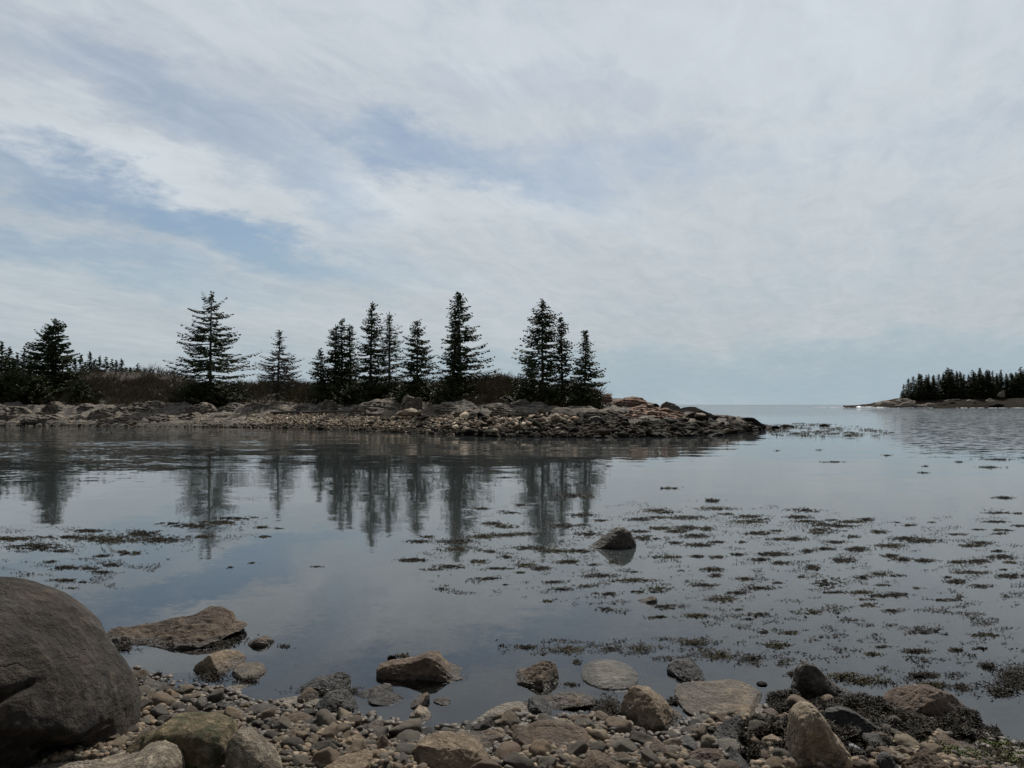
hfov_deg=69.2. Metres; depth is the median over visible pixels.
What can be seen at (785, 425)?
point boulder
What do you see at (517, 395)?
spruce bush
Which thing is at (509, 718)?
cobble
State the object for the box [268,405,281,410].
ledge block
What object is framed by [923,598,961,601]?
floating rockweed
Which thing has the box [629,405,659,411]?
rock ledge
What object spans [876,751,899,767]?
shore rock
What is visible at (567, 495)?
floating rockweed
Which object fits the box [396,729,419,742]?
cobble
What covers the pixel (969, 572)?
floating rockweed
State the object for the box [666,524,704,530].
floating rockweed
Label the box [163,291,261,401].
spruce tree
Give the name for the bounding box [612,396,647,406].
rock ledge
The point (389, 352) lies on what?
spruce tree
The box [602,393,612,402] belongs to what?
rock slab
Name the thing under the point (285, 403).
ledge block
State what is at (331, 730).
cobble
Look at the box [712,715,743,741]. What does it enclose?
shore rock
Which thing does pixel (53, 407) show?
rock ledge
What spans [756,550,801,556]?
floating rockweed
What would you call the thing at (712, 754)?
shore rock
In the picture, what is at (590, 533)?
floating rockweed
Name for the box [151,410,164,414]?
ledge block
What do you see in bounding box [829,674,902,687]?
rockweed clump
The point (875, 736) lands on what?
shore rock
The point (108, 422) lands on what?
ledge block
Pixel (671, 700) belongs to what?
rockweed clump
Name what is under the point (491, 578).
floating rockweed
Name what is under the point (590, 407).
ledge block
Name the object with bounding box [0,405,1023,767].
ground
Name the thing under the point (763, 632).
floating rockweed
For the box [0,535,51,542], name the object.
floating rockweed
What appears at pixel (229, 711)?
cobble
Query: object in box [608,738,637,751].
cobble
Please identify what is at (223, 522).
floating rockweed
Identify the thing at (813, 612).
floating rockweed
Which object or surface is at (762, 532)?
floating rockweed
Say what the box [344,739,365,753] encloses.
cobble
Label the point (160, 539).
floating rockweed
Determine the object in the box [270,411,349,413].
driftwood log
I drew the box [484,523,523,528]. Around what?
floating rockweed
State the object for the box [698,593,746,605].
floating rockweed
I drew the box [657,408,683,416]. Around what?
rock slab
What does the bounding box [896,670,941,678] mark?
rockweed clump
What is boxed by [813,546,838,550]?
floating rockweed
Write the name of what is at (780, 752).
cobble
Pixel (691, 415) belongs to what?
point boulder
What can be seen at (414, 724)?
cobble
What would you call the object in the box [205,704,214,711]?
cobble
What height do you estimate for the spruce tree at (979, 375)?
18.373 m
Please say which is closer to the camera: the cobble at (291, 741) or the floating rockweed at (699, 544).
the cobble at (291, 741)
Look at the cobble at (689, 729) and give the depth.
3.89 m
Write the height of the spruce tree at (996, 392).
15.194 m
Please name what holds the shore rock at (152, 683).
on the ground at (352, 551)
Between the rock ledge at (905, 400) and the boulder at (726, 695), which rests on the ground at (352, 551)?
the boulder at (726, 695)
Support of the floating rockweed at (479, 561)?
on the water
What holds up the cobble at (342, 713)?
on the pebbles at (78, 752)
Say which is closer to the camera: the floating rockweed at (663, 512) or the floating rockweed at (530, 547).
the floating rockweed at (530, 547)
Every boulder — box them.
[0,576,140,767]
[90,740,184,767]
[107,606,247,654]
[139,712,238,767]
[224,726,281,767]
[324,749,372,767]
[376,651,468,689]
[413,731,489,767]
[512,719,596,747]
[581,659,638,693]
[588,416,602,422]
[588,527,635,555]
[618,685,681,731]
[660,401,679,409]
[669,426,679,430]
[674,407,717,419]
[674,679,761,716]
[685,412,708,419]
[715,415,736,422]
[719,415,736,419]
[741,417,765,428]
[780,424,793,426]
[786,701,851,764]
[791,660,855,697]
[882,684,969,717]
[901,745,950,767]
[997,390,1004,397]
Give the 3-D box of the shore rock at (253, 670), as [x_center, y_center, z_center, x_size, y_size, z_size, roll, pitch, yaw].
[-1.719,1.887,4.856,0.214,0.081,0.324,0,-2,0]
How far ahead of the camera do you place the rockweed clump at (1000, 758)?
3.59 m
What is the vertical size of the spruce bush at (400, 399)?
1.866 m
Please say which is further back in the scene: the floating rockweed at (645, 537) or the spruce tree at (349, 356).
the spruce tree at (349, 356)
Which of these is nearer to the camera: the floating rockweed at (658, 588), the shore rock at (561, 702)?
the shore rock at (561, 702)
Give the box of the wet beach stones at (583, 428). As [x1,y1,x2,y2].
[0,408,756,437]
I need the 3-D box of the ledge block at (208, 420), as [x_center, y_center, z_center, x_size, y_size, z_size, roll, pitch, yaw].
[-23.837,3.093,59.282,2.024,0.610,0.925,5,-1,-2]
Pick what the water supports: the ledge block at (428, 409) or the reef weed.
the reef weed
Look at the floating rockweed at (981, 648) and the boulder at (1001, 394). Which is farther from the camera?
the boulder at (1001, 394)
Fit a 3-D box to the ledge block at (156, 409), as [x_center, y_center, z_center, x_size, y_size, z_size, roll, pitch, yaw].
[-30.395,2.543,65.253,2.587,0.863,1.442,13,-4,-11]
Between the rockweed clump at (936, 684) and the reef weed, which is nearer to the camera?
the rockweed clump at (936, 684)
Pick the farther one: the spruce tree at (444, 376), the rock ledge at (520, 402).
the spruce tree at (444, 376)
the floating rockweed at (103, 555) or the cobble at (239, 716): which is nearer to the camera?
the cobble at (239, 716)
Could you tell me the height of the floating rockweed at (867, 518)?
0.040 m
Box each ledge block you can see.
[71,413,89,419]
[98,421,115,423]
[118,420,137,424]
[151,408,166,412]
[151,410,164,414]
[202,419,219,421]
[209,412,230,417]
[265,401,292,405]
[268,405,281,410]
[280,407,295,410]
[365,407,391,415]
[420,404,439,412]
[483,403,510,410]
[547,406,557,410]
[551,407,573,415]
[567,406,599,409]
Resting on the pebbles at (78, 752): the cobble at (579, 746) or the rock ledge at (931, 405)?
the cobble at (579, 746)
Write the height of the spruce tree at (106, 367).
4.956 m
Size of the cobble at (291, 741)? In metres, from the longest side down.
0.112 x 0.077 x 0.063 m
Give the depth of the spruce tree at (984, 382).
398.67 m
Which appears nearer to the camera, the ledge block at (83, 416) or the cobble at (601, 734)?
the cobble at (601, 734)
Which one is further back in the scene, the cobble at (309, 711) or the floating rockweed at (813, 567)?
the floating rockweed at (813, 567)
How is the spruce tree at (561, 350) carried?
on the terrain at (174, 408)
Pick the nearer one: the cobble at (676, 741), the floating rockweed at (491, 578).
the cobble at (676, 741)
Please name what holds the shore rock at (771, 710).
on the ground at (352, 551)
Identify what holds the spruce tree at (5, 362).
on the terrain at (174, 408)
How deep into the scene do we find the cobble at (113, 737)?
3.68 m
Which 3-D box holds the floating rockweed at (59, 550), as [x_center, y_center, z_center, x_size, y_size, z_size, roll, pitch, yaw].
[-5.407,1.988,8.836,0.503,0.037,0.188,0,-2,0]
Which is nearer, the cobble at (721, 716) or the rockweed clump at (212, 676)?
the cobble at (721, 716)
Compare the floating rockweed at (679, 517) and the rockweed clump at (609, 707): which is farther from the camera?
the floating rockweed at (679, 517)
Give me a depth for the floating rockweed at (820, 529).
10.26 m
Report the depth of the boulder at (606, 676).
4.71 m
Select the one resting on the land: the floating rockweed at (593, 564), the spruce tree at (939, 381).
the spruce tree at (939, 381)
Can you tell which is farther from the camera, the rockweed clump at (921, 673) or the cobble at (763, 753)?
the rockweed clump at (921, 673)
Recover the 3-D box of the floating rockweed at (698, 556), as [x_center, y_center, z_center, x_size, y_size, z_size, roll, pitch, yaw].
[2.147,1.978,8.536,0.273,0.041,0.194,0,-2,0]
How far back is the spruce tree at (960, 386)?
396.18 m
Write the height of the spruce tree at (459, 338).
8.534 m
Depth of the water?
20.89 m
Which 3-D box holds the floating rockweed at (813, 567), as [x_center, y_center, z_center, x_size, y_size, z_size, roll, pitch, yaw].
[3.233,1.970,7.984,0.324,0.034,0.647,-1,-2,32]
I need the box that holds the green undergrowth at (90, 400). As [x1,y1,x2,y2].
[0,373,614,406]
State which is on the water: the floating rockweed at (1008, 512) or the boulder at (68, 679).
the floating rockweed at (1008, 512)
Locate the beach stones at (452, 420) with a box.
[0,409,578,435]
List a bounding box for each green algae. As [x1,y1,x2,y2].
[941,742,986,758]
[971,738,1008,747]
[991,748,1023,764]
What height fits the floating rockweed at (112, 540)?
0.044 m
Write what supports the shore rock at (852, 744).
on the ground at (352, 551)
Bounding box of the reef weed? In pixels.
[766,422,893,436]
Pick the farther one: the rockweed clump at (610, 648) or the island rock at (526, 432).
the island rock at (526, 432)
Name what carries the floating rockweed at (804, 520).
on the water
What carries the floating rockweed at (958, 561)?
on the water
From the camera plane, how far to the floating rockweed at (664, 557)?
8.49 m
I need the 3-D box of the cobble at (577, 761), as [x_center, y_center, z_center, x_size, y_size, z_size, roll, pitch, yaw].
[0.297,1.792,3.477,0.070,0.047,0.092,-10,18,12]
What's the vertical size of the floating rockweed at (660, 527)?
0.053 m
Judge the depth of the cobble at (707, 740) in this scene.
3.74 m
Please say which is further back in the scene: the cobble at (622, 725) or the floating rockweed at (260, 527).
the floating rockweed at (260, 527)
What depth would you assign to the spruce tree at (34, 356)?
72.80 m
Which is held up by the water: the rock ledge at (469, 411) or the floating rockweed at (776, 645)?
the floating rockweed at (776, 645)
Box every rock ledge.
[0,404,31,420]
[20,414,65,424]
[40,401,66,413]
[77,404,94,410]
[88,407,149,419]
[96,415,140,425]
[122,401,171,413]
[140,413,178,422]
[177,402,215,414]
[178,412,203,419]
[211,403,249,411]
[243,403,269,409]
[293,403,313,410]
[348,399,400,416]
[434,403,458,413]
[453,409,477,417]
[508,399,529,407]
[585,409,626,415]
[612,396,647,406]
[623,411,680,418]
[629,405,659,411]
[875,400,897,404]
[889,402,927,413]
[896,398,915,403]
[926,403,936,407]
[935,402,961,413]
[989,404,1006,411]
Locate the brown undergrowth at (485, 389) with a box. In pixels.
[0,364,604,407]
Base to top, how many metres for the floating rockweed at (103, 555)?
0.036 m
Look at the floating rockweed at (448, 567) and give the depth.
8.00 m
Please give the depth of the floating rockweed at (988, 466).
20.54 m
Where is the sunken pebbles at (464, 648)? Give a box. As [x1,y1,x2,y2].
[63,591,1023,726]
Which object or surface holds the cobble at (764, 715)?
on the ground at (352, 551)
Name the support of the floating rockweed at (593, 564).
on the water
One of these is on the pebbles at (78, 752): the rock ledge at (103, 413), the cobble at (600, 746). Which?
the cobble at (600, 746)
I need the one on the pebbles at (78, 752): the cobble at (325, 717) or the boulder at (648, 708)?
the cobble at (325, 717)
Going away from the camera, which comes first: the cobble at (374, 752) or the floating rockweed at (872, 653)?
the cobble at (374, 752)
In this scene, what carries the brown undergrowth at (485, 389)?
on the terrain at (174, 408)
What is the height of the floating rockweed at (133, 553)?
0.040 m
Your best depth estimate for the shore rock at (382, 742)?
3.69 m
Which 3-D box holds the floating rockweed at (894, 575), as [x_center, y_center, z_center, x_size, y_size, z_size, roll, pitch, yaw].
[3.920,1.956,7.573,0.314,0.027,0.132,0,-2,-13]
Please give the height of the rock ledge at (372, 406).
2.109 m
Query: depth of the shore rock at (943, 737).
3.76 m
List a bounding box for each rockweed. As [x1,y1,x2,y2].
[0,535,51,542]
[0,541,85,552]
[13,534,137,541]
[39,548,78,552]
[50,564,84,570]
[50,578,78,582]
[55,530,188,547]
[66,528,117,532]
[76,566,99,569]
[77,561,127,569]
[89,570,122,573]
[92,554,112,556]
[111,529,169,537]
[111,549,146,555]
[123,534,195,546]
[157,521,190,524]
[162,522,224,530]
[185,534,224,538]
[198,519,261,525]
[208,515,258,520]
[252,525,270,529]
[255,535,270,537]
[391,556,432,562]
[406,539,430,543]
[413,568,442,570]
[420,535,438,538]
[420,562,468,569]
[426,537,485,545]
[433,544,503,553]
[457,533,506,538]
[461,559,491,564]
[470,507,494,509]
[470,576,500,580]
[473,532,529,537]
[478,550,503,553]
[481,519,508,525]
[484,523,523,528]
[485,566,521,569]
[497,554,518,559]
[501,544,554,550]
[503,531,544,535]
[507,562,537,567]
[530,547,594,555]
[530,565,556,571]
[538,522,590,529]
[539,599,561,602]
[541,580,566,583]
[546,586,574,592]
[552,559,600,565]
[555,492,594,497]
[558,548,610,554]
[563,583,598,588]
[565,512,601,518]
[565,529,603,538]
[573,572,626,578]
[578,563,605,565]
[586,592,622,596]
[588,606,621,612]
[593,519,611,521]
[596,576,662,583]
[613,516,654,521]
[623,589,667,593]
[627,516,674,519]
[630,529,651,533]
[633,534,679,541]
[633,585,683,590]
[638,508,677,513]
[639,554,693,558]
[643,615,672,618]
[648,525,678,530]
[649,600,681,612]
[655,509,682,514]
[658,514,715,520]
[665,529,687,533]
[665,541,685,543]
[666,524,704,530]
[678,532,713,538]
[678,612,713,618]
[680,542,726,548]
[683,583,720,587]
[686,506,741,510]
[690,554,709,557]
[692,687,1004,759]
[697,525,720,531]
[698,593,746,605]
[699,566,723,572]
[703,540,723,542]
[705,498,725,501]
[706,572,722,579]
[709,555,725,558]
[716,512,734,514]
[719,518,770,525]
[724,590,749,595]
[725,513,774,518]
[728,584,787,591]
[729,552,748,556]
[730,575,758,581]
[737,530,791,536]
[738,641,794,649]
[742,612,778,616]
[749,557,770,560]
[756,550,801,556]
[757,630,769,634]
[765,537,787,540]
[768,560,793,565]
[776,630,797,634]
[777,536,808,541]
[780,506,827,513]
[780,514,813,519]
[791,519,821,521]
[796,526,845,535]
[796,548,817,553]
[796,608,822,617]
[799,562,827,572]
[801,521,839,527]
[809,575,846,590]
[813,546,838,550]
[819,590,851,593]
[820,539,850,543]
[821,523,863,527]
[821,556,856,564]
[828,519,874,524]
[835,546,880,552]
[841,534,860,539]
[845,588,876,594]
[851,517,873,521]
[854,574,873,579]
[858,597,878,600]
[858,602,882,607]
[863,593,892,597]
[863,650,886,655]
[864,528,890,533]
[864,572,887,575]
[869,541,910,548]
[874,591,914,597]
[874,645,893,648]
[875,583,891,587]
[879,553,900,557]
[881,608,903,612]
[882,538,958,544]
[884,535,927,540]
[885,573,906,577]
[889,556,913,561]
[897,647,935,654]
[914,557,943,563]
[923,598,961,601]
[928,671,941,677]
[941,578,971,585]
[947,533,968,535]
[947,646,967,653]
[948,559,964,563]
[949,543,986,547]
[949,570,1000,574]
[952,593,965,600]
[954,583,997,588]
[956,557,995,564]
[965,540,998,544]
[971,457,1019,460]
[971,631,1012,638]
[971,646,987,649]
[974,466,1007,467]
[975,553,1023,559]
[980,511,1010,513]
[980,520,1010,522]
[990,573,1023,579]
[991,495,1017,497]
[992,528,1013,530]
[1003,560,1018,563]
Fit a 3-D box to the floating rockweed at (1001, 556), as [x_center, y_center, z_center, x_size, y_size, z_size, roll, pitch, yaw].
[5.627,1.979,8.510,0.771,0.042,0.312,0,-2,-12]
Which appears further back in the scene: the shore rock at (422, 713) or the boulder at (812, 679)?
the boulder at (812, 679)
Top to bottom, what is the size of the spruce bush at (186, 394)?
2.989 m
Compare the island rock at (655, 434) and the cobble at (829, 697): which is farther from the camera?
the island rock at (655, 434)
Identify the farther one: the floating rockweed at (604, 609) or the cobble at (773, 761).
the floating rockweed at (604, 609)
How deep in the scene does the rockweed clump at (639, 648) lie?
5.32 m
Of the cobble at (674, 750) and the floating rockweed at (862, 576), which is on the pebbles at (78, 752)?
the cobble at (674, 750)
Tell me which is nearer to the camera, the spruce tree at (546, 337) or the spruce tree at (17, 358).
the spruce tree at (546, 337)
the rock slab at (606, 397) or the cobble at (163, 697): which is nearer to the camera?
the cobble at (163, 697)
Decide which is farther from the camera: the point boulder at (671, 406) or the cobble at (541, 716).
the point boulder at (671, 406)
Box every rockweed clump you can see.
[113,642,142,652]
[173,634,259,650]
[183,668,230,683]
[231,676,259,686]
[275,685,363,695]
[276,643,295,648]
[387,652,408,656]
[498,643,550,651]
[537,642,595,656]
[560,681,582,688]
[570,658,581,664]
[586,690,622,715]
[596,646,621,651]
[607,644,662,651]
[666,695,678,703]
[671,635,714,647]
[680,647,750,660]
[722,652,783,668]
[783,669,793,676]
[825,671,879,681]
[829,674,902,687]
[892,736,1023,758]
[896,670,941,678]
[907,679,950,689]
[942,739,1023,767]
[947,682,976,691]
[976,660,1002,669]
[978,656,1023,700]
[982,683,1019,698]
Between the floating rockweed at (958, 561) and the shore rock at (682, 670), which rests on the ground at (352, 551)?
the shore rock at (682, 670)
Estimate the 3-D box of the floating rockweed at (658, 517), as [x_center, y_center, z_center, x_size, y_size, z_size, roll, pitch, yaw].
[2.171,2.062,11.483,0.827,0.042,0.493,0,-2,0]
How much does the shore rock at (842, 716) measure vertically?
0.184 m
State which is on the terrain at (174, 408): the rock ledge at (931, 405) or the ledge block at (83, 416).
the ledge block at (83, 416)
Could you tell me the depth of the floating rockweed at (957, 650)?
5.27 m
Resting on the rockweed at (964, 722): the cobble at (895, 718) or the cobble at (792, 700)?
the cobble at (895, 718)
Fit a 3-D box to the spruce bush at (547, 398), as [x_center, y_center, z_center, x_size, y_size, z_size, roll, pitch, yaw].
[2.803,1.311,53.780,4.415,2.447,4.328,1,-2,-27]
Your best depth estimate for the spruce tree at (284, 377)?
66.86 m
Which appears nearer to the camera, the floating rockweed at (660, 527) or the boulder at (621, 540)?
the boulder at (621, 540)
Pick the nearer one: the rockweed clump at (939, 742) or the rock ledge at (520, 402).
the rockweed clump at (939, 742)
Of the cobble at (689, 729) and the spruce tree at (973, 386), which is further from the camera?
the spruce tree at (973, 386)
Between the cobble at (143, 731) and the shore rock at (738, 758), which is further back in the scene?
the cobble at (143, 731)
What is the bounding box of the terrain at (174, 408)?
[0,371,755,434]
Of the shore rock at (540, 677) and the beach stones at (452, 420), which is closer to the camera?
the shore rock at (540, 677)
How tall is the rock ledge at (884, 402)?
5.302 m
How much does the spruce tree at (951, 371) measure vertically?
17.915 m
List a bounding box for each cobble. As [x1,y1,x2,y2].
[90,752,100,757]
[92,742,104,749]
[107,734,120,740]
[110,742,121,747]
[112,735,127,743]
[125,725,139,733]
[128,734,142,740]
[133,669,149,679]
[139,684,149,693]
[139,718,150,724]
[139,729,150,734]
[141,698,152,708]
[146,690,156,698]
[150,704,168,719]
[151,692,176,705]
[156,684,177,691]
[157,715,172,721]
[165,689,180,698]
[169,702,184,710]
[178,684,194,694]
[178,695,189,702]
[184,706,198,711]
[189,692,200,698]
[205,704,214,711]
[206,688,223,702]
[215,702,223,707]
[221,703,235,709]
[224,706,243,716]
[226,697,235,700]
[231,712,243,721]
[238,702,249,707]
[251,720,263,728]
[259,707,275,719]
[260,724,269,729]
[263,730,279,738]
[266,719,275,725]
[270,736,283,743]
[272,716,291,731]
[279,755,293,762]
[281,749,289,755]
[282,736,303,747]
[284,729,295,735]
[292,754,308,766]
[296,731,309,738]
[301,719,312,723]
[302,708,315,714]
[310,725,318,732]
[310,740,336,750]
[311,735,318,743]
[312,747,339,764]
[316,709,335,726]
[320,722,338,737]
[327,739,337,745]
[338,707,351,720]
[338,723,350,732]
[343,730,353,737]
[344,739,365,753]
[345,715,361,727]
[359,731,368,737]
[365,739,376,744]
[371,749,382,757]
[373,726,388,736]
[389,718,421,736]
[395,743,415,754]
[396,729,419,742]
[399,752,407,764]
[421,727,435,734]
[441,727,458,731]
[465,725,472,730]
[470,758,501,767]
[473,717,495,730]
[481,741,492,747]
[494,741,521,759]
[498,709,520,728]
[503,752,534,767]
[510,724,517,730]
[529,739,552,756]
[537,713,555,720]
[537,756,556,767]
[558,753,569,761]
[564,739,587,755]
[567,714,590,722]
[569,757,581,767]
[574,717,594,727]
[584,750,601,754]
[588,729,610,739]
[589,741,607,751]
[593,710,609,720]
[604,716,635,733]
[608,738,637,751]
[616,752,629,762]
[629,730,657,745]
[640,746,662,767]
[656,731,681,738]
[663,738,682,745]
[663,752,678,759]
[670,748,679,753]
[681,725,706,739]
[685,759,703,767]
[690,718,703,724]
[700,734,715,747]
[707,727,714,732]
[714,712,727,721]
[716,760,739,767]
[747,720,765,739]
[747,737,760,744]
[758,749,769,759]
[759,713,770,721]
[764,756,782,767]
[772,747,790,759]
[786,694,809,707]
[801,758,812,767]
[816,694,833,700]
[851,756,868,767]
[865,746,875,751]
[875,746,896,754]
[878,723,890,728]
[888,715,901,723]
[894,734,918,747]
[895,747,913,754]
[918,742,941,752]
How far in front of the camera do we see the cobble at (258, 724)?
3.96 m
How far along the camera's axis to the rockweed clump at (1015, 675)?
4.72 m
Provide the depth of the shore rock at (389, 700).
4.36 m
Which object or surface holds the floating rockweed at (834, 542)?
on the water
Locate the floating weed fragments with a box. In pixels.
[0,492,1023,697]
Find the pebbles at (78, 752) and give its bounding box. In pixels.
[38,665,1023,767]
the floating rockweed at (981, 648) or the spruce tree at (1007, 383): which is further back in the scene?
the spruce tree at (1007, 383)
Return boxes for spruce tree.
[0,341,9,374]
[0,356,10,375]
[2,358,21,374]
[3,325,66,386]
[3,346,18,370]
[9,355,23,373]
[16,348,33,373]
[22,354,33,374]
[37,318,89,392]
[65,353,73,370]
[75,354,85,374]
[84,351,92,372]
[90,359,96,372]
[93,355,105,371]
[100,357,112,371]
[111,360,119,371]
[117,359,126,371]
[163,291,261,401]
[252,330,310,400]
[306,348,329,394]
[317,323,347,396]
[326,318,358,390]
[339,324,362,390]
[344,301,394,395]
[366,312,410,393]
[390,319,442,396]
[433,308,467,390]
[445,291,501,391]
[510,298,568,397]
[512,357,538,396]
[548,317,575,395]
[565,330,609,399]
[901,384,906,398]
[904,378,910,392]
[906,376,921,398]
[914,374,922,398]
[914,374,929,399]
[922,375,930,398]
[926,375,943,399]
[936,374,941,398]
[937,368,959,398]
[938,374,947,398]
[949,369,955,398]
[953,371,962,398]
[956,374,971,398]
[957,375,964,398]
[966,374,973,398]
[967,370,983,398]
[976,368,986,398]
[979,374,991,398]
[984,369,994,398]
[986,370,994,398]
[988,371,999,396]
[992,373,1000,398]
[998,377,1006,398]
[1001,374,1014,398]
[1005,372,1023,397]
[1011,367,1023,396]
[1014,375,1023,397]
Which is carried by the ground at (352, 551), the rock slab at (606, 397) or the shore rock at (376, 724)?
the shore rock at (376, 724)
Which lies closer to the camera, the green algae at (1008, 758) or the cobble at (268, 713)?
the green algae at (1008, 758)
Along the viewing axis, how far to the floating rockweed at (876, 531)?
10.18 m
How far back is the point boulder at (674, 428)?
41.63 m
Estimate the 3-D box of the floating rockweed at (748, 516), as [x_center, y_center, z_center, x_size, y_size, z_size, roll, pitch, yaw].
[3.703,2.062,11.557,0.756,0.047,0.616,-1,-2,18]
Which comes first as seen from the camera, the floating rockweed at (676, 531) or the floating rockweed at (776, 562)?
the floating rockweed at (776, 562)
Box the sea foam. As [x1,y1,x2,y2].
[856,406,886,408]
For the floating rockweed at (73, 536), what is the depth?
9.75 m
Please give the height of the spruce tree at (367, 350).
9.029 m
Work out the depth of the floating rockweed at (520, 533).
10.03 m
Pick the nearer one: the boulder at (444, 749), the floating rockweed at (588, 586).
the boulder at (444, 749)
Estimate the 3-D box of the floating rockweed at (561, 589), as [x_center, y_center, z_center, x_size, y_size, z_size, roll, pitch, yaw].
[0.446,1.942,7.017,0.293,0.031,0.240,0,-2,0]
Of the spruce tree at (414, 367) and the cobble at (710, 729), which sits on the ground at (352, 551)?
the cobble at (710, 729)
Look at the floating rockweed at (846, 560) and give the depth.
8.30 m
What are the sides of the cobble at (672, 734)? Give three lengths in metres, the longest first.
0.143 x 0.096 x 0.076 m
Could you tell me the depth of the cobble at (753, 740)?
3.76 m
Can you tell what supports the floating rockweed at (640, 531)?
on the water
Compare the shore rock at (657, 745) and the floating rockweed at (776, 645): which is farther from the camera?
the floating rockweed at (776, 645)
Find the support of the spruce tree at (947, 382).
on the land
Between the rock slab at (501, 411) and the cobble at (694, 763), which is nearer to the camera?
the cobble at (694, 763)
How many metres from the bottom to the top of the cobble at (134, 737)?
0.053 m
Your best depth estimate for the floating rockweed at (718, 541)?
9.42 m
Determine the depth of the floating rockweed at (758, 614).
6.17 m
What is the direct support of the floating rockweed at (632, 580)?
on the water
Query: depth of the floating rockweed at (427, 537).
9.79 m
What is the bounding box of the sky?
[0,0,1023,404]
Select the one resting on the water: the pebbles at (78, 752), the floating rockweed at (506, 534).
the floating rockweed at (506, 534)
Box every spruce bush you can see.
[0,369,34,402]
[3,374,69,404]
[63,378,99,402]
[159,378,239,404]
[191,383,261,408]
[305,383,354,404]
[328,382,365,406]
[349,383,399,404]
[392,385,428,402]
[409,386,438,400]
[426,380,478,403]
[498,387,541,403]
[527,385,585,406]
[560,387,612,408]
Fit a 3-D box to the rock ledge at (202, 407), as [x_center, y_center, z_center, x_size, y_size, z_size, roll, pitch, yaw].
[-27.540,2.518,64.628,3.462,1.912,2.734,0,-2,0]
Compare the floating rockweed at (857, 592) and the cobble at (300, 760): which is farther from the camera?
the floating rockweed at (857, 592)
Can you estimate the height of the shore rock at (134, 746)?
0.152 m
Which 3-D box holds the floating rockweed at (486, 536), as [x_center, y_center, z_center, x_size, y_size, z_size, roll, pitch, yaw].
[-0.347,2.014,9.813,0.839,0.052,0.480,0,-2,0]
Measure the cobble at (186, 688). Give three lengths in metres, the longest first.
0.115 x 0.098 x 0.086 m
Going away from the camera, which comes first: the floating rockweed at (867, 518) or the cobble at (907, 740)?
the cobble at (907, 740)
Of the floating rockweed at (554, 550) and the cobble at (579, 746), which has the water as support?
the floating rockweed at (554, 550)
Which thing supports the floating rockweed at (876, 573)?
on the water
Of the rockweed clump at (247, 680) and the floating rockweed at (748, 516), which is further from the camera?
the floating rockweed at (748, 516)
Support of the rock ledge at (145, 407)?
on the terrain at (174, 408)
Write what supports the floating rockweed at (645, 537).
on the water
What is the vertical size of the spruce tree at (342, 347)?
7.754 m
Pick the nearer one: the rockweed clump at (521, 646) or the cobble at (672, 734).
the cobble at (672, 734)
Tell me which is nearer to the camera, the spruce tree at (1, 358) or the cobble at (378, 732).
the cobble at (378, 732)
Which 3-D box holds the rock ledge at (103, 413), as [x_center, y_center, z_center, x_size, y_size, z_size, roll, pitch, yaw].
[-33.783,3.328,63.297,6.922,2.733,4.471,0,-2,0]
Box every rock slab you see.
[321,400,338,412]
[395,408,420,416]
[399,395,422,410]
[490,407,511,416]
[512,410,531,417]
[546,413,564,421]
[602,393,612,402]
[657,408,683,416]
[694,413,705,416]
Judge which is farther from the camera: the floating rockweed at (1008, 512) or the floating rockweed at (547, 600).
the floating rockweed at (1008, 512)
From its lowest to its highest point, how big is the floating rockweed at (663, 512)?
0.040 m
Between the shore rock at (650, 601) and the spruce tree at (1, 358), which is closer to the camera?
the shore rock at (650, 601)
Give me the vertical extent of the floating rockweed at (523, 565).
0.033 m
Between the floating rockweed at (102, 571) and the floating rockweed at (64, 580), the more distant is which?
the floating rockweed at (102, 571)
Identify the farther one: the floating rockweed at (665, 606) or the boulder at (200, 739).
the floating rockweed at (665, 606)
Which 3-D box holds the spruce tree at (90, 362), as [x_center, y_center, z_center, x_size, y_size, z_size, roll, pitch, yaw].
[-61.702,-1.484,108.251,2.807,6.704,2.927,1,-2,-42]
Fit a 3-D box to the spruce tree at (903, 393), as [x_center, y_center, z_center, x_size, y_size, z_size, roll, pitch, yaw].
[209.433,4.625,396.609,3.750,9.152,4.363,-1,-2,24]
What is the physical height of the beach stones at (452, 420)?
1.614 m
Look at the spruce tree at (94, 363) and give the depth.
107.59 m
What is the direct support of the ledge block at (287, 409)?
on the terrain at (174, 408)
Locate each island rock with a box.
[521,431,530,434]
[527,428,539,431]
[649,420,663,424]
[650,432,660,436]
[666,419,676,423]
[675,423,685,426]
[708,430,725,433]
[708,432,724,435]
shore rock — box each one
[126,729,154,753]
[141,675,173,689]
[193,649,245,677]
[193,696,207,710]
[231,662,267,678]
[244,703,276,715]
[246,635,274,649]
[287,711,313,722]
[297,687,318,702]
[302,671,350,692]
[315,689,358,713]
[345,733,365,744]
[357,683,392,700]
[363,720,384,729]
[368,691,402,708]
[376,733,391,748]
[387,655,396,660]
[409,705,430,725]
[410,692,429,711]
[433,697,450,709]
[467,729,504,742]
[488,711,501,721]
[514,661,558,693]
[522,691,597,712]
[527,695,554,716]
[578,752,627,767]
[638,596,656,605]
[650,738,668,752]
[666,657,706,682]
[680,735,697,750]
[688,748,726,761]
[694,713,712,720]
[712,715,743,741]
[716,737,745,752]
[728,747,749,767]
[756,681,766,688]
[761,707,777,714]
[761,734,781,745]
[823,706,879,732]
[848,743,864,750]
[862,732,886,745]
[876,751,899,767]
[935,733,979,749]
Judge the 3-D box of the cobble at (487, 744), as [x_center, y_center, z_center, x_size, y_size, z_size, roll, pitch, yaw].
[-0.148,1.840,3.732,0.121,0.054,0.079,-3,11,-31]
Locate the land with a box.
[843,397,1023,410]
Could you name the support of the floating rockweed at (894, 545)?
on the water
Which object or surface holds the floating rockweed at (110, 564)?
on the water
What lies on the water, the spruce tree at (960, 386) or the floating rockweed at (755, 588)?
the floating rockweed at (755, 588)
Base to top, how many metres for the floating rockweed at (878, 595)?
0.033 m
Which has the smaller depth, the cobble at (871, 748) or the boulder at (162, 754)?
the boulder at (162, 754)

